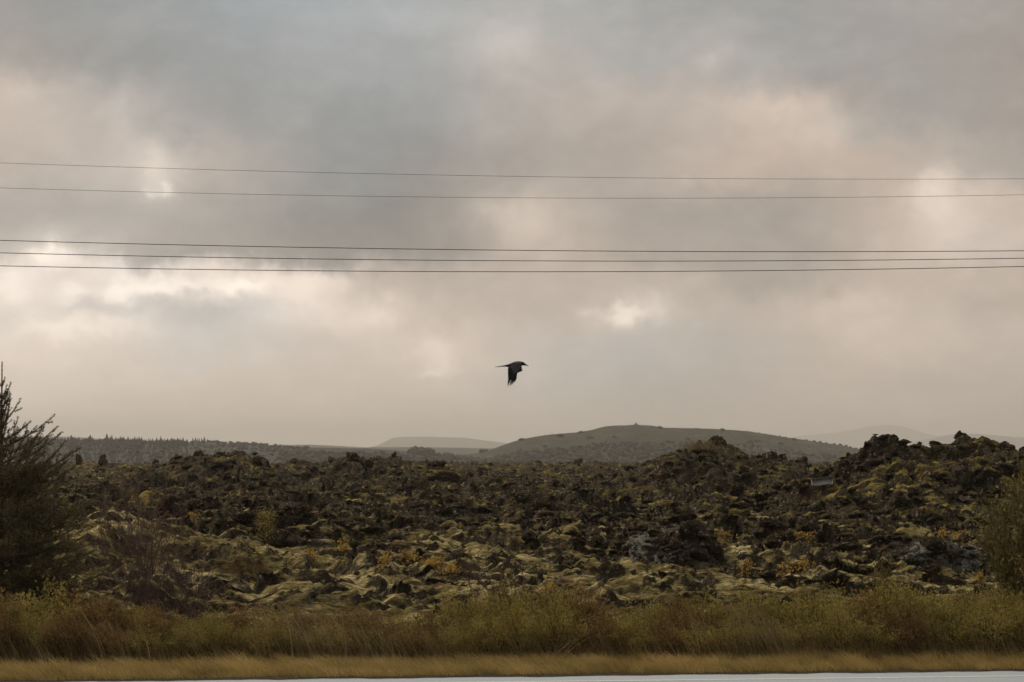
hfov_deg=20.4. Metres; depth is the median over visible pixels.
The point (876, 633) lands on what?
willow shrub
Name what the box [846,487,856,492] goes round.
lava rock
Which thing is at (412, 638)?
willow shrub
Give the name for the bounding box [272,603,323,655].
willow shrub
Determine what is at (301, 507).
lava rock
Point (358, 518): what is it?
lava rock
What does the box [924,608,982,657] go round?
willow shrub
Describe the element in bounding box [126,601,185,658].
willow shrub
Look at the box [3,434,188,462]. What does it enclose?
conifer forest
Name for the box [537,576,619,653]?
willow shrub
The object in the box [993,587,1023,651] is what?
willow shrub
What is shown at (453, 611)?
willow shrub
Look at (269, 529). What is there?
willow
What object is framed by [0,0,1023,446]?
sky
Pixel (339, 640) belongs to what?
willow shrub
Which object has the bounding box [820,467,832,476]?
lava rock
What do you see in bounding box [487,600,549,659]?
willow shrub
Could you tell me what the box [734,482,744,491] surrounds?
lava rock
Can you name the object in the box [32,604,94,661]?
willow shrub
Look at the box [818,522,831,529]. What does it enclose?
lava rock
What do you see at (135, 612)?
willow shrub
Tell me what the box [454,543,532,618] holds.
bare shrub
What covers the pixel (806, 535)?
autumn shrublet
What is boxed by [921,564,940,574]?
lava rock
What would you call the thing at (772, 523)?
lava rock
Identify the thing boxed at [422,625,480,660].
willow shrub
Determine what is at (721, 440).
lava rock
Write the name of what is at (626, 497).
lava rock
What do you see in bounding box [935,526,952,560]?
autumn shrublet
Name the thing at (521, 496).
lava rock
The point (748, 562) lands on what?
autumn shrublet
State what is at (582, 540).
lava rock
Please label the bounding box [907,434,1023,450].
mountain
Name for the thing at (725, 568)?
lava rock
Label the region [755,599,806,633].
willow shrub
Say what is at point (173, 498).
lava rock
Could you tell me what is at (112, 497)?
lava rock
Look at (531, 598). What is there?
willow shrub
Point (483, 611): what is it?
willow shrub
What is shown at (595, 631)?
willow shrub
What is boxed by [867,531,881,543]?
lava rock
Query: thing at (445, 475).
mossy boulder
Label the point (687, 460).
lava rock
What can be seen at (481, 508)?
lava rock
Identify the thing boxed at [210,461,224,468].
lava rock
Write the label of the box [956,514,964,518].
lava rock
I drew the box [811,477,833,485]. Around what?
metal sheet
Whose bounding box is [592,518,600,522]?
lava rock
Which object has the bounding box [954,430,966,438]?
lava spire
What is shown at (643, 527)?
lava rock
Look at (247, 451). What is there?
forest ridge
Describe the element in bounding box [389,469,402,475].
lava rock
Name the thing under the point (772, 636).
grass tuft
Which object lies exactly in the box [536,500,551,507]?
lava rock
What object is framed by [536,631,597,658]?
grass tuft
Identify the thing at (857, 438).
mountain
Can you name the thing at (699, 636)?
willow shrub
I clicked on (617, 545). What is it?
lava rock
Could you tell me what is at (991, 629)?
willow shrub
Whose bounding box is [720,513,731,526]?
lava rock
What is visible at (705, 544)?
lava rock
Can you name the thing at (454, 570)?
autumn shrublet
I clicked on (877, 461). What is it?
lava rock
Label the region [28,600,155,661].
grass tuft
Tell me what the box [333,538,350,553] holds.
autumn shrublet
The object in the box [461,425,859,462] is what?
hill
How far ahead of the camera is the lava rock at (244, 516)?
63.28 m
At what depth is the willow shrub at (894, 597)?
40.11 m
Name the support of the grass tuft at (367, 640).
on the verge
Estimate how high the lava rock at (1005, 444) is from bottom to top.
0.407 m
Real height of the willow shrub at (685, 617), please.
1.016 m
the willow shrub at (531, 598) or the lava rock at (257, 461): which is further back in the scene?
the lava rock at (257, 461)
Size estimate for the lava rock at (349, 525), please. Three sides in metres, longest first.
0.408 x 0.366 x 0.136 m
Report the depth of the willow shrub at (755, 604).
40.52 m
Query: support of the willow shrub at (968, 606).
on the verge
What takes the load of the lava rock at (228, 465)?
on the lava field
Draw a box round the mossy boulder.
[419,470,462,482]
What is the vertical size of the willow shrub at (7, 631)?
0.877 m
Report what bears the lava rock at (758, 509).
on the lava field
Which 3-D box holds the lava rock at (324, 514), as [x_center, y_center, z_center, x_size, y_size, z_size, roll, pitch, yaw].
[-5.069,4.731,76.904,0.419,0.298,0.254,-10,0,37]
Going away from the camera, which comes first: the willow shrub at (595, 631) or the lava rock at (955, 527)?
the willow shrub at (595, 631)
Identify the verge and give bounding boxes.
[0,644,1023,681]
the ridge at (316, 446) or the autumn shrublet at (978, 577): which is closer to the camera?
the autumn shrublet at (978, 577)
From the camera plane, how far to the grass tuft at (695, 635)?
39.55 m
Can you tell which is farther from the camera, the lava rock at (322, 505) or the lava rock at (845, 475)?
the lava rock at (322, 505)
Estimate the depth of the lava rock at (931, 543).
52.08 m
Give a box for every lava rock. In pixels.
[76,453,82,464]
[110,492,122,501]
[160,494,181,504]
[187,498,200,509]
[193,450,203,455]
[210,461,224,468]
[214,451,224,457]
[221,472,231,479]
[224,464,233,467]
[231,511,257,521]
[233,450,245,456]
[242,498,250,504]
[246,482,256,489]
[253,457,263,465]
[260,479,267,484]
[272,515,285,522]
[290,458,310,463]
[295,502,312,512]
[301,512,312,516]
[316,502,326,508]
[320,511,329,517]
[340,522,356,527]
[346,452,359,461]
[351,516,365,520]
[353,457,361,462]
[358,527,382,532]
[378,527,387,531]
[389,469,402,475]
[404,484,414,488]
[404,515,421,522]
[410,501,424,506]
[428,461,437,467]
[452,501,466,509]
[477,506,486,510]
[514,491,531,502]
[521,530,536,541]
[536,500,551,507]
[572,537,586,545]
[573,458,582,463]
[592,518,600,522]
[596,552,605,555]
[605,525,614,534]
[607,514,616,520]
[611,540,627,550]
[621,495,632,499]
[628,476,637,479]
[632,524,647,531]
[634,504,647,508]
[641,500,653,502]
[646,527,662,536]
[652,533,670,545]
[656,552,667,558]
[660,520,670,525]
[665,549,682,555]
[666,538,684,549]
[678,459,691,463]
[679,520,699,539]
[682,513,697,519]
[699,542,710,546]
[709,435,726,444]
[714,483,723,488]
[719,564,739,570]
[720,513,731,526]
[729,502,751,509]
[730,483,743,494]
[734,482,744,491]
[738,465,748,473]
[749,527,764,533]
[751,493,766,500]
[754,507,763,512]
[755,501,766,506]
[757,468,767,472]
[763,538,777,548]
[763,570,777,576]
[765,518,781,527]
[766,534,777,543]
[770,482,781,488]
[775,531,793,538]
[785,565,802,572]
[795,517,809,526]
[796,456,807,463]
[798,482,806,490]
[802,522,818,530]
[811,503,824,511]
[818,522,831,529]
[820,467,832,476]
[827,558,834,562]
[829,541,858,551]
[836,497,851,503]
[840,532,859,539]
[841,536,858,542]
[842,472,848,479]
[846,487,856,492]
[849,511,864,517]
[852,564,873,574]
[853,496,869,505]
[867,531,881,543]
[869,458,882,464]
[891,490,905,495]
[894,496,907,506]
[908,486,919,493]
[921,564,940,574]
[922,512,943,523]
[922,536,946,550]
[926,525,938,529]
[933,549,943,554]
[944,551,961,558]
[948,525,959,531]
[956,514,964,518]
[974,476,982,483]
[975,517,994,524]
[977,491,986,497]
[999,462,1008,466]
[1000,441,1016,450]
[1005,463,1018,475]
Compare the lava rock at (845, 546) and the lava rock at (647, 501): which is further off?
the lava rock at (647, 501)
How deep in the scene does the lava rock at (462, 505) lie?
81.54 m
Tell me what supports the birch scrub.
on the hill
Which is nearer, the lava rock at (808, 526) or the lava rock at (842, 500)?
the lava rock at (808, 526)
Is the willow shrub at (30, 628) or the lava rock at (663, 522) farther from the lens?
the lava rock at (663, 522)
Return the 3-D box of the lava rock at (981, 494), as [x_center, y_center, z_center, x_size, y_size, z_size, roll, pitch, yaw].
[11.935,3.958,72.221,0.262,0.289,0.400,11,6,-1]
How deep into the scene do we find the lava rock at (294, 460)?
254.13 m
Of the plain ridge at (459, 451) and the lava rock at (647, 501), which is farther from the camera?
the plain ridge at (459, 451)
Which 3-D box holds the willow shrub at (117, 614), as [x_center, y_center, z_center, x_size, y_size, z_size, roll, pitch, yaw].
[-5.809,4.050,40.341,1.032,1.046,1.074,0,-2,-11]
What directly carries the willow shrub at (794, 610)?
on the verge
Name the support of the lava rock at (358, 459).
on the lava field
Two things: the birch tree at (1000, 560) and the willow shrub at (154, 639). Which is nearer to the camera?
the willow shrub at (154, 639)
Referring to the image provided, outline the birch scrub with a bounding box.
[189,426,854,462]
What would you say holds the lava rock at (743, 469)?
on the lava field
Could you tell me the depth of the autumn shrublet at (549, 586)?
48.21 m
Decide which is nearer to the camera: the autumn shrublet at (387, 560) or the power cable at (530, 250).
the autumn shrublet at (387, 560)
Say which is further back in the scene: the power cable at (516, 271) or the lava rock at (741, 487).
the lava rock at (741, 487)
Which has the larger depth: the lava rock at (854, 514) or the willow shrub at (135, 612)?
the lava rock at (854, 514)
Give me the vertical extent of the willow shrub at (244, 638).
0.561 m
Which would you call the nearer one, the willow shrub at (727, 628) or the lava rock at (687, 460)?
the willow shrub at (727, 628)
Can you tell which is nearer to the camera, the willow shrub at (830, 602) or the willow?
the willow shrub at (830, 602)
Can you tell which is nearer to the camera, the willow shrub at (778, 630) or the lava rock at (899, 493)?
the willow shrub at (778, 630)
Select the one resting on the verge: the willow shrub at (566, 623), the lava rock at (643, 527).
the willow shrub at (566, 623)
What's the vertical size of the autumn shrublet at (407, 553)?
0.486 m
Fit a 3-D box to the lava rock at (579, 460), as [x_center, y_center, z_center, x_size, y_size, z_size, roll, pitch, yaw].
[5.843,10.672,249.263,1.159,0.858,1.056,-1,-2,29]
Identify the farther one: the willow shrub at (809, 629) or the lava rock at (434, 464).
the lava rock at (434, 464)
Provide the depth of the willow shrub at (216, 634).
39.64 m
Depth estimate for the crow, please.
42.91 m
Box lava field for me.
[3,434,1023,643]
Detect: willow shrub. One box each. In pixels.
[0,587,36,651]
[0,592,49,658]
[0,611,21,661]
[2,575,93,656]
[8,610,60,660]
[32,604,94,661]
[44,584,111,654]
[70,590,136,657]
[71,620,132,661]
[106,601,159,655]
[119,625,174,660]
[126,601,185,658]
[156,622,212,660]
[159,614,214,654]
[188,618,247,661]
[191,606,236,644]
[211,603,268,648]
[225,624,280,659]
[235,601,295,656]
[258,623,312,659]
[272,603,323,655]
[294,604,338,644]
[299,620,354,661]
[315,603,374,657]
[339,625,398,659]
[347,606,403,653]
[380,609,432,656]
[381,623,439,660]
[399,607,451,654]
[422,592,489,654]
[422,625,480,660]
[454,596,514,650]
[455,612,512,658]
[469,576,549,656]
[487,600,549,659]
[495,586,566,651]
[520,580,596,651]
[527,597,591,656]
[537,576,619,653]
[571,607,625,656]
[583,600,629,652]
[601,611,660,658]
[602,599,655,648]
[624,597,684,653]
[633,616,694,656]
[648,593,713,655]
[667,585,742,653]
[668,618,726,658]
[705,614,760,657]
[718,584,790,654]
[742,616,803,660]
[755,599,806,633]
[762,580,847,651]
[775,613,833,655]
[798,578,872,651]
[808,601,871,655]
[841,588,897,650]
[849,612,902,655]
[851,575,935,652]
[871,596,935,656]
[880,580,953,656]
[914,590,977,654]
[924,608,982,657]
[932,583,1004,650]
[947,594,1020,654]
[954,581,1023,649]
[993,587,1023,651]
[994,598,1023,655]
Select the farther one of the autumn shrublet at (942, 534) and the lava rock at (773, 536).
the lava rock at (773, 536)
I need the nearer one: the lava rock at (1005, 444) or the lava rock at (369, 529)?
the lava rock at (369, 529)
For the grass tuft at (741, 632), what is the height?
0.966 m
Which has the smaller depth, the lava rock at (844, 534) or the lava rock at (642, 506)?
the lava rock at (844, 534)
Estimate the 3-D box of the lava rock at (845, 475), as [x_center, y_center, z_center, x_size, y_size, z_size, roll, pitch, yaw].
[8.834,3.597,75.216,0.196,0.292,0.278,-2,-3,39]
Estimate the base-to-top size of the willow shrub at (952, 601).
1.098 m
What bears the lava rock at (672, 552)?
on the lava field
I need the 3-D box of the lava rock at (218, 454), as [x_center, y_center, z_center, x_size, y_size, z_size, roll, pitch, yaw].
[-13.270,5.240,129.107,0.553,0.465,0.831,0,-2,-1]
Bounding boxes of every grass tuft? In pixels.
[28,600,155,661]
[242,592,354,662]
[322,608,400,661]
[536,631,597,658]
[647,603,723,657]
[675,439,734,450]
[711,595,794,658]
[716,598,761,659]
[819,643,917,663]
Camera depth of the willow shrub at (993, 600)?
40.68 m
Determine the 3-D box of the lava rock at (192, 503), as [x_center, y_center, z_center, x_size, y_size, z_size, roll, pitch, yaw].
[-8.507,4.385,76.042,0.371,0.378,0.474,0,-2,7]
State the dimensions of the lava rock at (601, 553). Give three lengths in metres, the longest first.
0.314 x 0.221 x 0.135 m
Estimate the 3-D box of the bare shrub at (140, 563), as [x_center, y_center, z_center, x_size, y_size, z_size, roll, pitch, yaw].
[-5.482,3.057,41.928,1.941,3.126,2.930,1,-2,-22]
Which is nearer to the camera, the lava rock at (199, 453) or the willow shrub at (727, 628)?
the willow shrub at (727, 628)
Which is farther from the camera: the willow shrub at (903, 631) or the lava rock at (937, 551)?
the lava rock at (937, 551)
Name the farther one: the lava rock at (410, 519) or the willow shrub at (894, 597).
the lava rock at (410, 519)
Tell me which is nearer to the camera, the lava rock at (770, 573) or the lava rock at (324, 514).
the lava rock at (770, 573)
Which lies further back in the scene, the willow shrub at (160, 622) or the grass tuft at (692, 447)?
the grass tuft at (692, 447)
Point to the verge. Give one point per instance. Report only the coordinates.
(559, 674)
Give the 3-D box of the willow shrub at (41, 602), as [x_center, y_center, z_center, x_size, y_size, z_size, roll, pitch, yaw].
[-6.581,3.952,40.430,1.301,1.268,1.293,0,-2,7]
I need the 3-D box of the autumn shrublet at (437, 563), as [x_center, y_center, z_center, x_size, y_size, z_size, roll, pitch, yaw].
[-1.494,4.200,52.442,1.012,0.502,0.622,0,-2,0]
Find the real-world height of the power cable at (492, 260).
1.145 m
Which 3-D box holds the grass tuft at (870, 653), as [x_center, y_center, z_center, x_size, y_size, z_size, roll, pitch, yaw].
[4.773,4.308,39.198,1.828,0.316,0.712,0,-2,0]
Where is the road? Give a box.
[61,670,1023,681]
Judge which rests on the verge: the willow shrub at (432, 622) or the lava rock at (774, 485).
the willow shrub at (432, 622)
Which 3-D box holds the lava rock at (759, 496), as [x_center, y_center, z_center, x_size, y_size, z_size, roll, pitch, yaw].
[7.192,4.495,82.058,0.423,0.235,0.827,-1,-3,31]
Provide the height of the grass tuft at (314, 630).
1.011 m
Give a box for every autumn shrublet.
[184,511,201,520]
[303,548,320,567]
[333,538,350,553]
[375,550,393,567]
[390,549,418,564]
[405,555,454,571]
[439,562,462,576]
[543,572,556,592]
[715,530,736,543]
[737,557,760,578]
[772,561,796,579]
[782,524,822,546]
[794,559,813,576]
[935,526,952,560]
[949,527,969,542]
[972,569,984,583]
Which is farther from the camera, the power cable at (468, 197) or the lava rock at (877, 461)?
the power cable at (468, 197)
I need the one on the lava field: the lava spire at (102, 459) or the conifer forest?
the lava spire at (102, 459)
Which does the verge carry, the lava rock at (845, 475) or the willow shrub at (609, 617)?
the willow shrub at (609, 617)
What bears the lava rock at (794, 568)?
on the lava field
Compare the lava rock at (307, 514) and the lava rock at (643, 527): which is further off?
the lava rock at (307, 514)
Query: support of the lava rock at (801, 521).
on the lava field
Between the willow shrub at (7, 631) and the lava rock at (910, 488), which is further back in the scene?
the lava rock at (910, 488)
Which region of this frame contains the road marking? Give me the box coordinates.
[502,676,1004,681]
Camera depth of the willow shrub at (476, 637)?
39.64 m
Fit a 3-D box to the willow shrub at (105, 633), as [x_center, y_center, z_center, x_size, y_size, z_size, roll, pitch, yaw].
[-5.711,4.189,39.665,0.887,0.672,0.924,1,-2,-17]
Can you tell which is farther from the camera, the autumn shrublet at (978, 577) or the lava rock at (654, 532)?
the lava rock at (654, 532)
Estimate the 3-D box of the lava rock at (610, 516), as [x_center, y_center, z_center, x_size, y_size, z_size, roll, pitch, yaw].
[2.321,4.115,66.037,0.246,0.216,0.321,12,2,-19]
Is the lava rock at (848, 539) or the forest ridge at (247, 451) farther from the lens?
the forest ridge at (247, 451)
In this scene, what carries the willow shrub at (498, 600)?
on the verge
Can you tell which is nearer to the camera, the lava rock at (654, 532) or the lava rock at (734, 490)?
the lava rock at (654, 532)
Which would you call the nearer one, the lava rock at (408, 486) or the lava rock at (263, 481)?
the lava rock at (408, 486)
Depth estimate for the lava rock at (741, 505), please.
80.61 m
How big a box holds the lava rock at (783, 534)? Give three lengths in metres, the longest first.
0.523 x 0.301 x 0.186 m
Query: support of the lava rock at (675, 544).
on the lava field
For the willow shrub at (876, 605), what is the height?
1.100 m
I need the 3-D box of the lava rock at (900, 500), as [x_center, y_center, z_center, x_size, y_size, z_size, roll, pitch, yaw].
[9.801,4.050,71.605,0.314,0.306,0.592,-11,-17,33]
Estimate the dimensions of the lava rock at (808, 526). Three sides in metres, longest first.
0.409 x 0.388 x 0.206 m
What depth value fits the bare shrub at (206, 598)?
42.04 m
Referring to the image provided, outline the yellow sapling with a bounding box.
[866,545,909,615]
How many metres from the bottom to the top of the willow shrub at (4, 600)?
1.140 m
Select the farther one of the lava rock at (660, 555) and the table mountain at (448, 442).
the table mountain at (448, 442)
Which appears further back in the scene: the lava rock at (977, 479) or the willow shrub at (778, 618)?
the lava rock at (977, 479)
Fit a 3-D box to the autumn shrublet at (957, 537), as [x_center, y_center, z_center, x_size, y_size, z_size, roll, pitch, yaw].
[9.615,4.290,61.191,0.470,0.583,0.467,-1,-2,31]
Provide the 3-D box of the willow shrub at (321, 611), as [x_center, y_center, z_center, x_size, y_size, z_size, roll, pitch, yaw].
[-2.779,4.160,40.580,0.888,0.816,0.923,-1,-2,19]
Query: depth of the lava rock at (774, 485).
82.14 m
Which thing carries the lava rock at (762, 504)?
on the lava field
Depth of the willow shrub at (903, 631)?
39.67 m
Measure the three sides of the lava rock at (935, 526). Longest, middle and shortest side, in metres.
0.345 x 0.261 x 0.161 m
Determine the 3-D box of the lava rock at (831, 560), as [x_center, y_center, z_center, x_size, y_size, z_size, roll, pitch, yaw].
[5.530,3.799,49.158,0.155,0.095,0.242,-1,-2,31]
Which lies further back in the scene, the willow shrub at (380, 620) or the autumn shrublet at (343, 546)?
the autumn shrublet at (343, 546)
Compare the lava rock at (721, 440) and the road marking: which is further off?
the lava rock at (721, 440)
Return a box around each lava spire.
[98,454,107,465]
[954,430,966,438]
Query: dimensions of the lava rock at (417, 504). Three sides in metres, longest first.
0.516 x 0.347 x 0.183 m
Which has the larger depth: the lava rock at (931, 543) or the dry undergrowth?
the lava rock at (931, 543)
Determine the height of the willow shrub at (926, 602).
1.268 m
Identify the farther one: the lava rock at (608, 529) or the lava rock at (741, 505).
the lava rock at (741, 505)
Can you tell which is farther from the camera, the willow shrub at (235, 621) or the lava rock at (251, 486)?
the lava rock at (251, 486)
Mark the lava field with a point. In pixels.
(278, 567)
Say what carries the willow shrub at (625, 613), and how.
on the verge
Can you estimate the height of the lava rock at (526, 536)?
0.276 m
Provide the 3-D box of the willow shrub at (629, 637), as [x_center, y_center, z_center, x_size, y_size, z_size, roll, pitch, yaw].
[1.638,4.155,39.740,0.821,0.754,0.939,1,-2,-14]
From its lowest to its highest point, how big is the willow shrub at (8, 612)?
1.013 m
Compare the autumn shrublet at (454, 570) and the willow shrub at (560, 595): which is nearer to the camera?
the willow shrub at (560, 595)
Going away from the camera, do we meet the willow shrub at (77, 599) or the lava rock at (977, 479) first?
the willow shrub at (77, 599)
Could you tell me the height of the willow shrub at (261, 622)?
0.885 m
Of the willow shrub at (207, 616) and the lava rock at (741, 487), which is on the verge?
the willow shrub at (207, 616)
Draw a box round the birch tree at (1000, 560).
[969,452,1023,608]
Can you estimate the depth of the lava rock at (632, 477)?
107.45 m
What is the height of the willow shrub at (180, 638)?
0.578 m
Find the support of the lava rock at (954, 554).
on the lava field
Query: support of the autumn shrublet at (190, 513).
on the lava field
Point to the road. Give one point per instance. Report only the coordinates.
(1013, 676)
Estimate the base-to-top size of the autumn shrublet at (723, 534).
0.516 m
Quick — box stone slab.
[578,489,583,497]
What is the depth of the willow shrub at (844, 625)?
39.62 m
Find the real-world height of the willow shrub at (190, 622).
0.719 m
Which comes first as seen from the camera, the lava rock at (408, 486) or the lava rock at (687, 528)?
the lava rock at (687, 528)
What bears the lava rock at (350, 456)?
on the lava field
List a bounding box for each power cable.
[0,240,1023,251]
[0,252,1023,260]
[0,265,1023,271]
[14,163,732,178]
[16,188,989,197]
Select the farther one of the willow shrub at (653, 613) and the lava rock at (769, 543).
the lava rock at (769, 543)
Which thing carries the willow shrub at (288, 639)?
on the verge
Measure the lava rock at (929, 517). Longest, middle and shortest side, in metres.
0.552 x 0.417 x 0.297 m
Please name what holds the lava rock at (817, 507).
on the lava field
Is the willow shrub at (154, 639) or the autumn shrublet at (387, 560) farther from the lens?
the autumn shrublet at (387, 560)
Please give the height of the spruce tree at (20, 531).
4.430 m
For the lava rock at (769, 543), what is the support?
on the lava field
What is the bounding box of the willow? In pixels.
[253,506,277,542]
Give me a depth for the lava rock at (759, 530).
62.82 m
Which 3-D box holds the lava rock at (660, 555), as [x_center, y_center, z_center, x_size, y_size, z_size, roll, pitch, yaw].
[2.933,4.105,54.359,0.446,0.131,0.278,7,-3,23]
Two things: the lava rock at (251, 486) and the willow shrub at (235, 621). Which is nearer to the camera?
the willow shrub at (235, 621)
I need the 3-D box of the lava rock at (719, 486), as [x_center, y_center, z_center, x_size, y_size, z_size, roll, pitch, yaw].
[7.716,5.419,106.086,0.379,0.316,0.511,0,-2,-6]
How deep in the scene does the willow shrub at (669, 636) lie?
39.72 m
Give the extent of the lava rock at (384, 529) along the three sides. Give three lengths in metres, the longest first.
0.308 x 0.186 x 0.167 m
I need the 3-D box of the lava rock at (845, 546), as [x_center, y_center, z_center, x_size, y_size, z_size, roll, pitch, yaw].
[6.621,4.112,56.694,0.519,0.220,0.661,-10,-5,-21]
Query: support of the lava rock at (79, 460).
on the lava field
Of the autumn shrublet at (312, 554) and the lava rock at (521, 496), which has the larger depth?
the lava rock at (521, 496)
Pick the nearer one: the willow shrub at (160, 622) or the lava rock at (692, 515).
the willow shrub at (160, 622)
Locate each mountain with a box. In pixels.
[372,437,507,448]
[791,425,940,448]
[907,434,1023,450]
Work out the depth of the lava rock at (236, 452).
130.86 m
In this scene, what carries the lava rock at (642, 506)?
on the lava field
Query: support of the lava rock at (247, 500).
on the lava field
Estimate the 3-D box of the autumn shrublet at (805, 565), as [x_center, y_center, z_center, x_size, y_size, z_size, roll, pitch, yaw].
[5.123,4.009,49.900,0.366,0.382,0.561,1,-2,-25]
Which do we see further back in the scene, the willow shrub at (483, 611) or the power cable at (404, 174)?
the power cable at (404, 174)
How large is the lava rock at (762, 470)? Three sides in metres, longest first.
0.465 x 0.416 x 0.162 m
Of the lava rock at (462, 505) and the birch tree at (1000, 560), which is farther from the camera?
the lava rock at (462, 505)
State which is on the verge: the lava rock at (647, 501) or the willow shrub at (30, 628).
the willow shrub at (30, 628)
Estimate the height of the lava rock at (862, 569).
0.186 m
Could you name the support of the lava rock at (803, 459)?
on the lava field
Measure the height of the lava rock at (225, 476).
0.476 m
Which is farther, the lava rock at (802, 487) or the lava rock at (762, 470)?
the lava rock at (762, 470)
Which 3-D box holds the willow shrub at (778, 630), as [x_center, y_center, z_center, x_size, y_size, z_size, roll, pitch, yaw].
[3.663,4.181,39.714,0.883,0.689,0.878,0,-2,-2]
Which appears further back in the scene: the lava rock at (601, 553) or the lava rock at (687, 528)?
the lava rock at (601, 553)
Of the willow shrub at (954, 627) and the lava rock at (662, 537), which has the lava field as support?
the lava rock at (662, 537)
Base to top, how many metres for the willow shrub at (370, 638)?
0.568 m
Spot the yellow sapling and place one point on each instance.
(884, 576)
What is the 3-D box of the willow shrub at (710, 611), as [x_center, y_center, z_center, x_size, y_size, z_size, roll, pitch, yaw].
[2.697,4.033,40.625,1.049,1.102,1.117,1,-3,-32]
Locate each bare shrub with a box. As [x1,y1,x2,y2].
[66,442,208,626]
[154,520,243,624]
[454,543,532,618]
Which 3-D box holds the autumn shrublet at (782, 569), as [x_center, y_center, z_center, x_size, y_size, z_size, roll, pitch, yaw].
[4.767,4.077,49.815,0.349,0.470,0.504,0,-2,-12]
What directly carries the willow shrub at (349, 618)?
on the verge
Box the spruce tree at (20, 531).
[0,362,115,617]
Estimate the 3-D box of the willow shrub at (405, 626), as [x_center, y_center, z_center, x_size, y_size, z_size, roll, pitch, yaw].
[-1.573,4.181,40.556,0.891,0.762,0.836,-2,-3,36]
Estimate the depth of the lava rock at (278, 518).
63.78 m
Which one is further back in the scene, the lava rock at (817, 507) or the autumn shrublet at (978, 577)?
the lava rock at (817, 507)
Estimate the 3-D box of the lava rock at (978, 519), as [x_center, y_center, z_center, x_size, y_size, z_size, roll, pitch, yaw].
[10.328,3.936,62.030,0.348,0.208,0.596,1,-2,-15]
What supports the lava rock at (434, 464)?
on the lava field
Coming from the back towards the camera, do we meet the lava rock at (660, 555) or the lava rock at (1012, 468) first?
the lava rock at (1012, 468)
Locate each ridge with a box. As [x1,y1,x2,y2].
[5,436,366,447]
[5,442,459,463]
[365,447,491,454]
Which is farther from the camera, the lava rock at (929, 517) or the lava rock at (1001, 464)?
the lava rock at (1001, 464)
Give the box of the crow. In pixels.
[497,361,527,384]
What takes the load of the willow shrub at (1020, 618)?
on the verge
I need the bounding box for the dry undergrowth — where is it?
[0,614,1023,663]
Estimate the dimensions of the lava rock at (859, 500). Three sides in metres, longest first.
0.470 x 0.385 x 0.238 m

